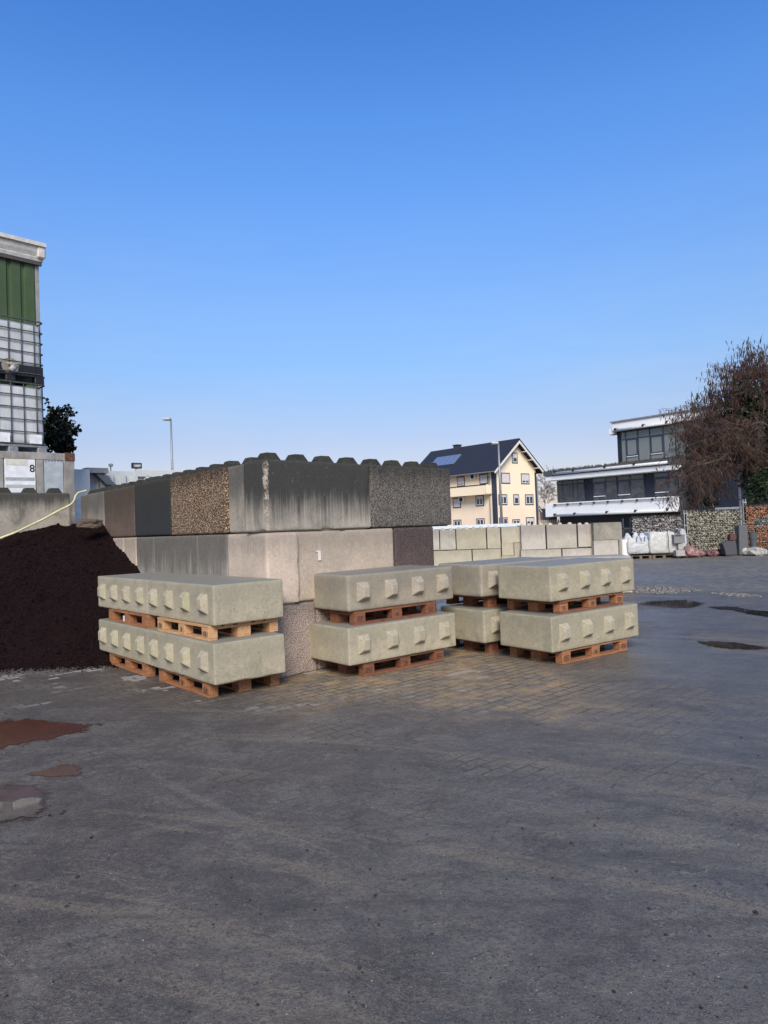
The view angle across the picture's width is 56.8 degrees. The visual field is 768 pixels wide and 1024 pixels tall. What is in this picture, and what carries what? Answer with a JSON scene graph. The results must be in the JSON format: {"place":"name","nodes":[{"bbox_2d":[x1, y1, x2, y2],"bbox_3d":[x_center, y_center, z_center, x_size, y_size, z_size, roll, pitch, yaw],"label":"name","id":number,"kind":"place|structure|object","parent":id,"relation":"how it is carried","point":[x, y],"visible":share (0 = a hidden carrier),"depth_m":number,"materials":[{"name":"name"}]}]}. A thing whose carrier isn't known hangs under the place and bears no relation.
{"place":"outdoors","nodes":[
{"label":"outdoors","id":0,"kind":"place"},
{"bbox_2d":[0,522,767,1023],"bbox_3d":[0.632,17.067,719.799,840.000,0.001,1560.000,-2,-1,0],"label":"ground","id":1,"kind":"structure","parent":0,"point":[378,798],"depth_m":3.65,"materials":[{"name":"asphalt"}]},
{"bbox_2d":[0,232,45,451],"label":"green hall","id":2,"kind":"structure","parent":1,"relation":"on","point":[21,260],"depth_m":17.74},
{"bbox_2d":[0,784,48,823],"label":"mud patch","id":3,"kind":"object","parent":1,"relation":"on","point":[10,792],"visible":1,"depth_m":4.48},
{"bbox_2d":[0,797,44,820],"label":"puddle","id":4,"kind":"object","parent":3,"relation":"on","point":[23,807],"visible":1,"depth_m":4.23,"materials":[{"name":"grey liquid"}]},
{"bbox_2d":[0,451,75,524],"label":"site container","id":5,"kind":"object","parent":1,"relation":"on","point":[38,472],"visible":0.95,"depth_m":12.79,"materials":[{"name":"grey metal"}]},
{"bbox_2d":[0,379,47,452],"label":"liquid tank","id":6,"kind":"object","parent":5,"relation":"on","point":[22,421],"visible":0.98,"depth_m":12.99,"materials":[{"name":"plastic"}]},
{"bbox_2d":[0,314,44,386],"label":"liquid tank","id":7,"kind":"object","parent":6,"relation":"on","point":[21,344],"visible":0.96,"depth_m":13.04,"materials":[{"name":"plastic"}]},
{"bbox_2d":[0,718,101,748],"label":"puddle","id":8,"kind":"object","parent":1,"relation":"on","point":[24,730],"visible":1,"depth_m":5.96,"materials":[{"name":"red liquid"}]},
{"bbox_2d":[29,764,80,776],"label":"puddle","id":9,"kind":"object","parent":1,"relation":"on","point":[64,770],"visible":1,"depth_m":4.88,"materials":[{"name":"brown liquid"}]},
{"bbox_2d":[41,398,81,452],"bbox_3d":[-7.254,-0.165,15.615,1.050,4.737,0.975,-3,-2,42],"label":"ivy bush","id":10,"kind":"object","parent":1,"relation":"on","point":[58,435],"visible":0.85,"depth_m":15.57,"materials":[{"name":"green plant"}]},
{"bbox_2d":[0,523,158,675],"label":"soil pile","id":11,"kind":"object","parent":1,"relation":"on","point":[52,612],"visible":0.66,"depth_m":10.25,"materials":[{"name":"soil"}]},
{"bbox_2d":[75,519,102,529],"bbox_3d":[-4.754,0.198,11.446,0.426,0.184,0.275,-2,-1,-23],"label":"soil clod","id":12,"kind":"object","parent":11,"relation":"on","point":[88,524],"visible":1,"depth_m":11.34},
{"bbox_2d":[74,468,183,520],"bbox_3d":[-6.048,0.447,19.260,7.800,2.983,3.165,-1,-2,-40],"label":"white cabin","id":13,"kind":"object","parent":1,"relation":"on","point":[88,479],"visible":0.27,"depth_m":17.11,"materials":[{"name":"metal"}]},
{"bbox_2d":[109,653,155,676],"bbox_3d":[-2.774,1.818,8.772,0.800,0.149,1.207,-1,-2,-40],"label":"wooden pallet","id":14,"kind":"object","parent":1,"relation":"on","point":[146,670],"visible":0.36,"depth_m":8.47,"materials":[{"name":"orange wood"}]},
{"bbox_2d":[98,617,177,664],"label":"concrete block","id":15,"kind":"object","parent":14,"relation":"on","point":[125,640],"depth_m":8.49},
{"bbox_2d":[109,609,177,628],"bbox_3d":[-2.784,1.268,8.778,0.804,0.149,1.203,-1,-2,-41],"label":"wooden pallet","id":16,"kind":"object","parent":15,"relation":"on","point":[130,618],"visible":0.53,"depth_m":8.48,"materials":[{"name":"orange wood"}]},
{"bbox_2d":[97,572,203,614],"bbox_3d":[-2.946,1.002,8.947,0.863,0.401,1.601,-1,-2,-41],"label":"concrete block","id":17,"kind":"object","parent":16,"relation":"on","point":[126,592],"depth_m":8.69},
{"bbox_2d":[162,417,173,469],"bbox_3d":[-10.870,-1.023,36.039,0.478,7.598,0.280,-2,-1,0],"label":"street lamp","id":18,"kind":"object","parent":1,"relation":"on","point":[167,419],"visible":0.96,"depth_m":36.05,"materials":[{"name":"metal"}]},
{"bbox_2d":[159,668,278,697],"bbox_3d":[-1.790,1.757,7.631,0.802,0.149,1.204,-1,-2,-40],"label":"wooden pallet","id":19,"kind":"object","parent":1,"relation":"on","point":[184,682],"visible":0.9,"depth_m":7.33,"materials":[{"name":"orange wood"}]},
{"bbox_2d":[148,626,285,684],"bbox_3d":[-1.853,1.483,7.606,0.862,0.401,1.601,-1,-2,-40],"label":"concrete block","id":20,"kind":"object","parent":19,"relation":"on","point":[223,659],"depth_m":7.09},
{"bbox_2d":[157,617,277,640],"bbox_3d":[-1.808,1.208,7.652,0.802,0.149,1.210,-1,-2,-41],"label":"wooden pallet","id":21,"kind":"object","parent":20,"relation":"on","point":[209,632],"visible":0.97,"depth_m":7.34,"materials":[{"name":"brown wood"}]},
{"bbox_2d":[147,575,282,625],"bbox_3d":[-1.897,0.937,7.734,0.862,0.401,1.601,-1,-2,-41],"label":"concrete block","id":22,"kind":"object","parent":21,"relation":"on","point":[214,600],"depth_m":7.25,"materials":[{"name":"concrete"}]},
{"bbox_2d":[253,601,316,677],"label":"wall block","id":23,"kind":"structure","parent":1,"relation":"on","point":[295,620],"depth_m":7.90,"materials":[{"name":"concrete"}]},
{"bbox_2d":[315,601,435,668],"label":"wall block","id":24,"kind":"structure","parent":1,"relation":"on","point":[321,616],"depth_m":8.16,"materials":[{"name":"concrete"}]},
{"bbox_2d":[296,528,393,602],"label":"wall block","id":25,"kind":"structure","parent":24,"relation":"on","point":[332,551],"depth_m":8.40,"materials":[{"name":"concrete"}]},
{"bbox_2d":[244,452,370,532],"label":"wall block","id":26,"kind":"structure","parent":25,"relation":"on","point":[296,493],"depth_m":8.07,"materials":[{"name":"concrete"}]},
{"bbox_2d":[392,527,433,565],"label":"wall block","id":27,"kind":"structure","parent":24,"relation":"on","point":[412,545],"depth_m":9.35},
{"bbox_2d":[361,459,451,528],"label":"wall block","id":28,"kind":"structure","parent":27,"relation":"on","point":[411,494],"depth_m":9.33,"materials":[{"name":"concrete"}]},
{"bbox_2d":[1,693,766,1019],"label":"light grit","id":29,"kind":"object","parent":1,"relation":"on","point":[381,941],"visible":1,"depth_m":2.77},
{"bbox_2d":[325,648,443,676],"bbox_3d":[-0.011,1.706,8.310,1.203,0.149,0.802,-1,-2,-40],"label":"wooden pallet","id":30,"kind":"object","parent":1,"relation":"on","point":[401,662],"visible":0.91,"depth_m":8.01,"materials":[{"name":"brown wood"}]},
{"bbox_2d":[310,609,455,665],"bbox_3d":[0.010,1.428,8.264,1.601,0.401,0.862,-1,-2,-40],"label":"concrete block","id":31,"kind":"object","parent":30,"relation":"on","point":[346,643],"depth_m":7.85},
{"bbox_2d":[321,601,434,625],"bbox_3d":[-0.107,1.160,8.350,1.207,0.149,0.802,-1,-2,-40],"label":"wooden pallet","id":32,"kind":"object","parent":31,"relation":"on","point":[355,618],"visible":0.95,"depth_m":8.04,"materials":[{"name":"brown wood"}]},
{"bbox_2d":[313,565,452,611],"bbox_3d":[0.001,0.881,8.403,1.602,0.402,0.881,-1,-2,-40],"label":"concrete block","id":33,"kind":"object","parent":32,"relation":"on","point":[363,589],"depth_m":8.00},
{"bbox_2d":[2,697,767,1018],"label":"dark grit","id":34,"kind":"object","parent":1,"relation":"on","point":[431,934],"visible":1,"depth_m":3.00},
{"bbox_2d":[434,549,471,565],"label":"wall block","id":35,"kind":"object","parent":1,"relation":"on","point":[448,556],"depth_m":26.87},
{"bbox_2d":[433,530,439,549],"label":"wall block","id":36,"kind":"object","parent":35,"relation":"on","point":[435,539],"depth_m":26.88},
{"bbox_2d":[439,528,455,549],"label":"wall block","id":37,"kind":"object","parent":35,"relation":"on","point":[447,540],"depth_m":26.88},
{"bbox_2d":[454,526,486,549],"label":"wall block","id":38,"kind":"object","parent":35,"relation":"on","point":[468,538],"depth_m":26.88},
{"bbox_2d":[432,523,523,529],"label":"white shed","id":39,"kind":"structure","parent":1,"relation":"on","point":[453,527],"depth_m":59.78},
{"bbox_2d":[452,639,509,652],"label":"wooden pallet","id":40,"kind":"object","parent":1,"relation":"on","point":[491,647],"visible":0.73,"depth_m":9.00,"materials":[{"name":"brown wood"}]},
{"bbox_2d":[441,601,527,642],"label":"concrete block","id":41,"kind":"object","parent":40,"relation":"on","point":[479,623],"depth_m":8.73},
{"bbox_2d":[446,595,527,607],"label":"wooden pallet","id":42,"kind":"object","parent":41,"relation":"on","point":[489,601],"visible":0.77,"depth_m":9.12,"materials":[{"name":"brown wood"}]},
{"bbox_2d":[438,557,564,596],"bbox_3d":[1.613,0.844,9.419,1.602,0.402,0.881,-1,-2,-37],"label":"concrete block","id":43,"kind":"object","parent":42,"relation":"on","point":[478,578],"depth_m":8.84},
{"bbox_2d":[470,548,500,560],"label":"wall block","id":44,"kind":"object","parent":1,"relation":"on","point":[483,554],"depth_m":26.87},
{"bbox_2d":[486,526,500,548],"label":"wall block","id":45,"kind":"object","parent":44,"relation":"on","point":[493,538],"depth_m":26.88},
{"bbox_2d":[491,442,502,523],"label":"street lamp","id":46,"kind":"object","parent":1,"relation":"on","point":[500,491],"visible":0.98,"depth_m":59.98,"materials":[{"name":"metal"}]},
{"bbox_2d":[501,555,519,558],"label":"wall block","id":47,"kind":"structure","parent":1,"relation":"on","point":[510,556],"depth_m":27.02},
{"bbox_2d":[499,543,513,555],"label":"wall block","id":48,"kind":"structure","parent":47,"relation":"on","point":[507,549],"depth_m":27.02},
{"bbox_2d":[498,527,519,542],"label":"wall block","id":49,"kind":"structure","parent":48,"relation":"on","point":[509,534],"depth_m":27.03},
{"bbox_2d":[520,549,560,556],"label":"wall block","id":50,"kind":"structure","parent":1,"relation":"on","point":[542,553],"depth_m":26.77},
{"bbox_2d":[517,523,545,549],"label":"wall block","id":51,"kind":"structure","parent":50,"relation":"on","point":[532,536],"depth_m":26.78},
{"bbox_2d":[536,465,556,513],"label":"bare tree","id":52,"kind":"object","parent":1,"relation":"on","point":[550,486],"visible":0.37,"depth_m":106.29,"materials":[{"name":"brown plant"}]},
{"bbox_2d":[510,638,626,663],"bbox_3d":[2.235,1.629,8.580,1.206,0.149,0.802,-1,-2,-36],"label":"wooden pallet","id":53,"kind":"object","parent":1,"relation":"on","point":[591,651],"visible":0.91,"depth_m":8.26,"materials":[{"name":"orange wood"}]},
{"bbox_2d":[499,600,638,652],"bbox_3d":[2.268,1.351,8.557,1.601,0.401,0.862,-1,-2,-36],"label":"concrete block","id":54,"kind":"object","parent":53,"relation":"on","point":[543,631],"depth_m":8.16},
{"bbox_2d":[507,592,622,613],"bbox_3d":[2.215,1.081,8.665,1.203,0.149,0.802,-1,-2,-37],"label":"wooden pallet","id":55,"kind":"object","parent":54,"relation":"on","point":[562,606],"visible":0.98,"depth_m":8.35,"materials":[{"name":"brown wood"}]},
{"bbox_2d":[498,558,633,601],"bbox_3d":[2.258,0.803,8.649,1.601,0.401,0.862,-1,-2,-37],"label":"concrete block","id":56,"kind":"object","parent":55,"relation":"on","point":[557,580],"depth_m":8.26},
{"bbox_2d":[558,547,591,555],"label":"wall block","id":57,"kind":"structure","parent":1,"relation":"on","point":[582,551],"depth_m":26.77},
{"bbox_2d":[545,522,576,548],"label":"wall block","id":58,"kind":"structure","parent":57,"relation":"on","point":[559,535],"depth_m":26.78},
{"bbox_2d":[576,522,591,546],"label":"wall block","id":59,"kind":"structure","parent":57,"relation":"on","point":[584,537],"depth_m":26.78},
{"bbox_2d":[630,554,651,559],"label":"wooden pallet","id":60,"kind":"object","parent":1,"relation":"on","point":[640,556],"visible":0.65,"depth_m":27.43,"materials":[{"name":"brown wood"}]},
{"bbox_2d":[622,532,649,553],"bbox_3d":[9.801,1.204,27.655,1.020,0.833,0.891,-2,-1,0],"label":"bulk bag","id":61,"kind":"object","parent":60,"relation":"on","point":[636,543],"visible":0.91,"depth_m":27.30,"materials":[{"name":"fabric"}]},
{"bbox_2d":[630,515,682,554],"bbox_3d":[11.038,0.974,28.789,2.111,1.729,0.432,-2,-1,0],"label":"gabion","id":62,"kind":"object","parent":1,"relation":"on","point":[642,524],"visible":0.32,"depth_m":28.65,"materials":[{"name":"stone"}]},
{"bbox_2d":[645,553,676,558],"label":"wooden pallet","id":63,"kind":"object","parent":1,"relation":"on","point":[660,556],"visible":0.78,"depth_m":27.52,"materials":[{"name":"brown wood"}]},
{"bbox_2d":[643,531,676,553],"bbox_3d":[10.702,1.167,27.604,1.112,0.862,1.120,-2,-1,0],"label":"bulk bag","id":64,"kind":"object","parent":63,"relation":"on","point":[659,542],"visible":0.88,"depth_m":27.20,"materials":[{"name":"fabric"}]},
{"bbox_2d":[634,586,701,593],"bbox_3d":[6.151,1.696,15.410,1.362,0.044,1.567,-3,-1,22],"label":"gravel strip","id":65,"kind":"object","parent":1,"relation":"on","point":[664,590],"visible":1,"depth_m":15.29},
{"bbox_2d":[637,600,702,607],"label":"puddle","id":66,"kind":"object","parent":1,"relation":"on","point":[677,603],"visible":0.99,"depth_m":13.01,"materials":[{"name":"liquid"}]},
{"bbox_2d":[671,534,684,555],"bbox_3d":[11.238,1.269,27.115,0.411,0.817,0.350,-2,-1,0],"label":"stone post box","id":67,"kind":"object","parent":1,"relation":"on","point":[679,539],"visible":1,"depth_m":26.98,"materials":[{"name":"grey stone"}]},
{"bbox_2d":[681,545,704,557],"bbox_3d":[11.877,1.592,27.346,0.910,0.632,0.732,-2,-1,0],"label":"boulder","id":68,"kind":"object","parent":1,"relation":"on","point":[692,552],"visible":0.81,"depth_m":27.12,"materials":[{"name":"pink stone"}]},
{"bbox_2d":[651,334,767,522],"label":"catkin tree","id":69,"kind":"object","parent":1,"relation":"on","point":[737,448],"visible":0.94,"depth_m":31.14,"materials":[{"name":"brown plant"}]},
{"bbox_2d":[685,509,742,551],"bbox_3d":[13.252,0.809,28.588,2.260,1.890,0.436,-2,-1,0],"label":"gabion","id":70,"kind":"object","parent":1,"relation":"on","point":[710,530],"visible":0.8,"depth_m":28.45,"materials":[{"name":"stone"}]},
{"bbox_2d":[719,541,736,554],"bbox_3d":[13.191,1.384,27.241,0.547,0.520,0.350,-2,-1,0],"label":"stone slab","id":71,"kind":"object","parent":1,"relation":"on","point":[728,547],"depth_m":27.07,"materials":[{"name":"grey stone"}]},
{"bbox_2d":[698,641,766,649],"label":"puddle","id":72,"kind":"object","parent":1,"relation":"on","point":[732,645],"visible":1,"depth_m":8.65,"materials":[{"name":"liquid"}]},
{"bbox_2d":[711,592,761,596],"bbox_3d":[6.929,1.639,14.075,0.521,0.044,1.059,-2,-1,-23],"label":"gravel strip","id":73,"kind":"object","parent":1,"relation":"on","point":[733,594],"visible":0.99,"depth_m":13.99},
{"bbox_2d":[712,606,767,616],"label":"puddle","id":74,"kind":"object","parent":1,"relation":"on","point":[754,612],"visible":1,"depth_m":11.70,"materials":[{"name":"liquid"}]},
{"bbox_2d":[735,525,747,554],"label":"stone pillar","id":75,"kind":"structure","parent":1,"relation":"on","point":[741,532],"depth_m":27.48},
{"bbox_2d":[718,386,767,506],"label":"evergreen tree","id":76,"kind":"object","parent":1,"relation":"on","point":[745,412],"visible":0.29,"depth_m":31.94,"materials":[{"name":"green plant"}]},
{"bbox_2d":[739,466,767,505],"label":"laurel bush","id":77,"kind":"object","parent":1,"relation":"on","point":[759,495],"visible":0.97,"depth_m":30.10,"materials":[{"name":"green plant"}]},
{"bbox_2d":[740,504,767,550],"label":"gabion","id":78,"kind":"object","parent":1,"relation":"on","point":[755,518],"visible":0.74,"depth_m":28.16,"materials":[{"name":"stone"}]},
{"bbox_2d":[743,547,767,555],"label":"boulder","id":79,"kind":"object","parent":1,"relation":"on","point":[754,551],"visible":0.93,"depth_m":26.82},
{"bbox_2d":[748,532,757,546],"bbox_3d":[14.286,1.087,27.472,0.326,0.620,0.326,-2,-1,0],"label":"stone vase","id":80,"kind":"object","parent":79,"relation":"on","point":[753,536],"visible":0.89,"depth_m":27.37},
{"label":"wall block","id":81,"kind":"object","parent":1,"relation":"on","visible":0},
{"bbox_2d":[588,540,618,554],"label":"wall block","id":82,"kind":"structure","parent":81,"relation":"on","point":[604,547],"depth_m":26.47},
{"bbox_2d":[589,522,621,539],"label":"wall block","id":83,"kind":"structure","parent":82,"relation":"on","point":[607,531],"depth_m":26.48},
{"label":"wall block","id":84,"kind":"object","parent":1,"relation":"on","visible":0},
{"bbox_2d":[198,534,228,575],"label":"wall block","id":85,"kind":"structure","parent":84,"relation":"on","point":[213,554],"depth_m":8.68,"materials":[{"name":"concrete"}]},
{"bbox_2d":[228,532,299,604],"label":"wall block","id":86,"kind":"structure","parent":84,"relation":"on","point":[266,555],"depth_m":7.84,"materials":[{"name":"concrete"}]},
{"bbox_2d":[228,457,256,533],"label":"wall block","id":87,"kind":"structure","parent":86,"relation":"on","point":[236,498],"depth_m":8.29,"materials":[{"name":"concrete"}]},
{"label":"wall block","id":88,"kind":"object","parent":1,"relation":"on","visible":0},
{"bbox_2d":[155,535,198,573],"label":"wall block","id":89,"kind":"structure","parent":88,"relation":"on","point":[176,554],"depth_m":9.56,"materials":[{"name":"concrete"}]},
{"bbox_2d":[170,461,240,535],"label":"wall block","id":90,"kind":"structure","parent":89,"relation":"on","point":[199,500],"depth_m":8.95,"materials":[{"name":"concrete"}]},
{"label":"wall block","id":91,"kind":"object","parent":1,"relation":"on","visible":0},
{"bbox_2d":[124,537,136,565],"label":"wall block","id":92,"kind":"structure","parent":91,"relation":"on","point":[130,545],"depth_m":10.96,"materials":[{"name":"concrete"}]},
{"bbox_2d":[136,537,155,572],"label":"wall block","id":93,"kind":"structure","parent":91,"relation":"on","point":[145,554],"depth_m":10.47,"materials":[{"name":"concrete"}]},
{"bbox_2d":[134,472,181,536],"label":"wall block","id":94,"kind":"structure","parent":93,"relation":"on","point":[152,498],"depth_m":10.22,"materials":[{"name":"black concrete"}]},
{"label":"wall block","id":95,"kind":"object","parent":1,"relation":"on","visible":0},
{"bbox_2d":[113,538,124,551],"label":"wall block","id":96,"kind":"structure","parent":95,"relation":"on","point":[119,542],"depth_m":11.36,"materials":[{"name":"concrete"}]},
{"bbox_2d":[80,486,112,525],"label":"wall block","id":97,"kind":"structure","parent":96,"relation":"on","point":[92,504],"depth_m":12.45,"materials":[{"name":"concrete"}]},
{"bbox_2d":[104,480,143,537],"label":"wall block","id":98,"kind":"structure","parent":96,"relation":"on","point":[119,506],"depth_m":11.34,"materials":[{"name":"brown concrete"}]},
{"bbox_2d":[0,0,767,521],"label":"sky","id":99,"kind":"structure","parent":0,"point":[402,231],"materials":[{"name":"blue"}]},
{"bbox_2d":[419,438,544,525],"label":"cream house","id":100,"kind":"structure","parent":0,"point":[474,485],"depth_m":93.25,"materials":[{"name":"paint"}]},
{"bbox_2d":[475,495,483,505],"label":"window","id":101,"kind":"structure","parent":100,"relation":"in","point":[479,498],"depth_m":91.92,"materials":[{"name":"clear glass"}]},
{"bbox_2d":[501,473,509,483],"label":"window","id":102,"kind":"structure","parent":100,"relation":"in","point":[505,477],"depth_m":91.41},
{"bbox_2d":[521,473,529,483],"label":"window","id":103,"kind":"structure","parent":100,"relation":"in","point":[524,476],"depth_m":94.01,"materials":[{"name":"white glass"}]},
{"bbox_2d":[525,494,533,504],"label":"window","id":104,"kind":"structure","parent":100,"relation":"in","point":[529,498],"depth_m":94.43,"materials":[{"name":"clear glass"}]},
{"bbox_2d":[555,554,632,592],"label":"wall block","id":105,"kind":"structure","parent":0,"point":[603,556],"depth_m":15.27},
{"bbox_2d":[543,403,767,537],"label":"office building","id":106,"kind":"structure","parent":0,"point":[624,486],"depth_m":53.32,"materials":[{"name":"paint"}]},
{"bbox_2d":[556,479,584,502],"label":"window","id":107,"kind":"structure","parent":106,"relation":"in","point":[567,490],"depth_m":57.12,"materials":[{"name":"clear glass"}]},
{"bbox_2d":[593,476,617,500],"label":"window","id":108,"kind":"structure","parent":106,"relation":"in","point":[604,488],"depth_m":54.74,"materials":[{"name":"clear glass"}]},
{"bbox_2d":[617,474,644,498],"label":"window","id":109,"kind":"structure","parent":106,"relation":"in","point":[629,486],"depth_m":53.07,"materials":[{"name":"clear glass"}]},
{"bbox_2d":[621,423,685,461],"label":"window","id":110,"kind":"structure","parent":106,"relation":"in","point":[645,443],"depth_m":53.46,"materials":[{"name":"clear glass"}]},
{"bbox_2d":[654,471,678,496],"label":"window","id":111,"kind":"structure","parent":106,"relation":"in","point":[659,477],"depth_m":51.08,"materials":[{"name":"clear glass"}]},
{"bbox_2d":[678,445,721,509],"bbox_3d":[14.865,-0.854,32.774,3.174,5.255,2.262,-1,-2,-44],"label":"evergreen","id":112,"kind":"object","parent":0,"point":[707,504],"visible":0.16,"depth_m":32.80,"materials":[{"name":"green plant"}]},
{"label":"wall block","id":113,"kind":"object","parent":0,"visible":0},
{"bbox_2d":[0,488,69,538],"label":"wall block","id":114,"kind":"structure","parent":113,"relation":"on","point":[25,507],"depth_m":11.76,"materials":[{"name":"concrete"}]},
{"bbox_2d":[0,490,86,538],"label":"garden hose","id":115,"kind":"object","parent":114,"relation":"hanging from","point":[40,520],"visible":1,"depth_m":11.45,"materials":[{"name":"yellow rubber"}]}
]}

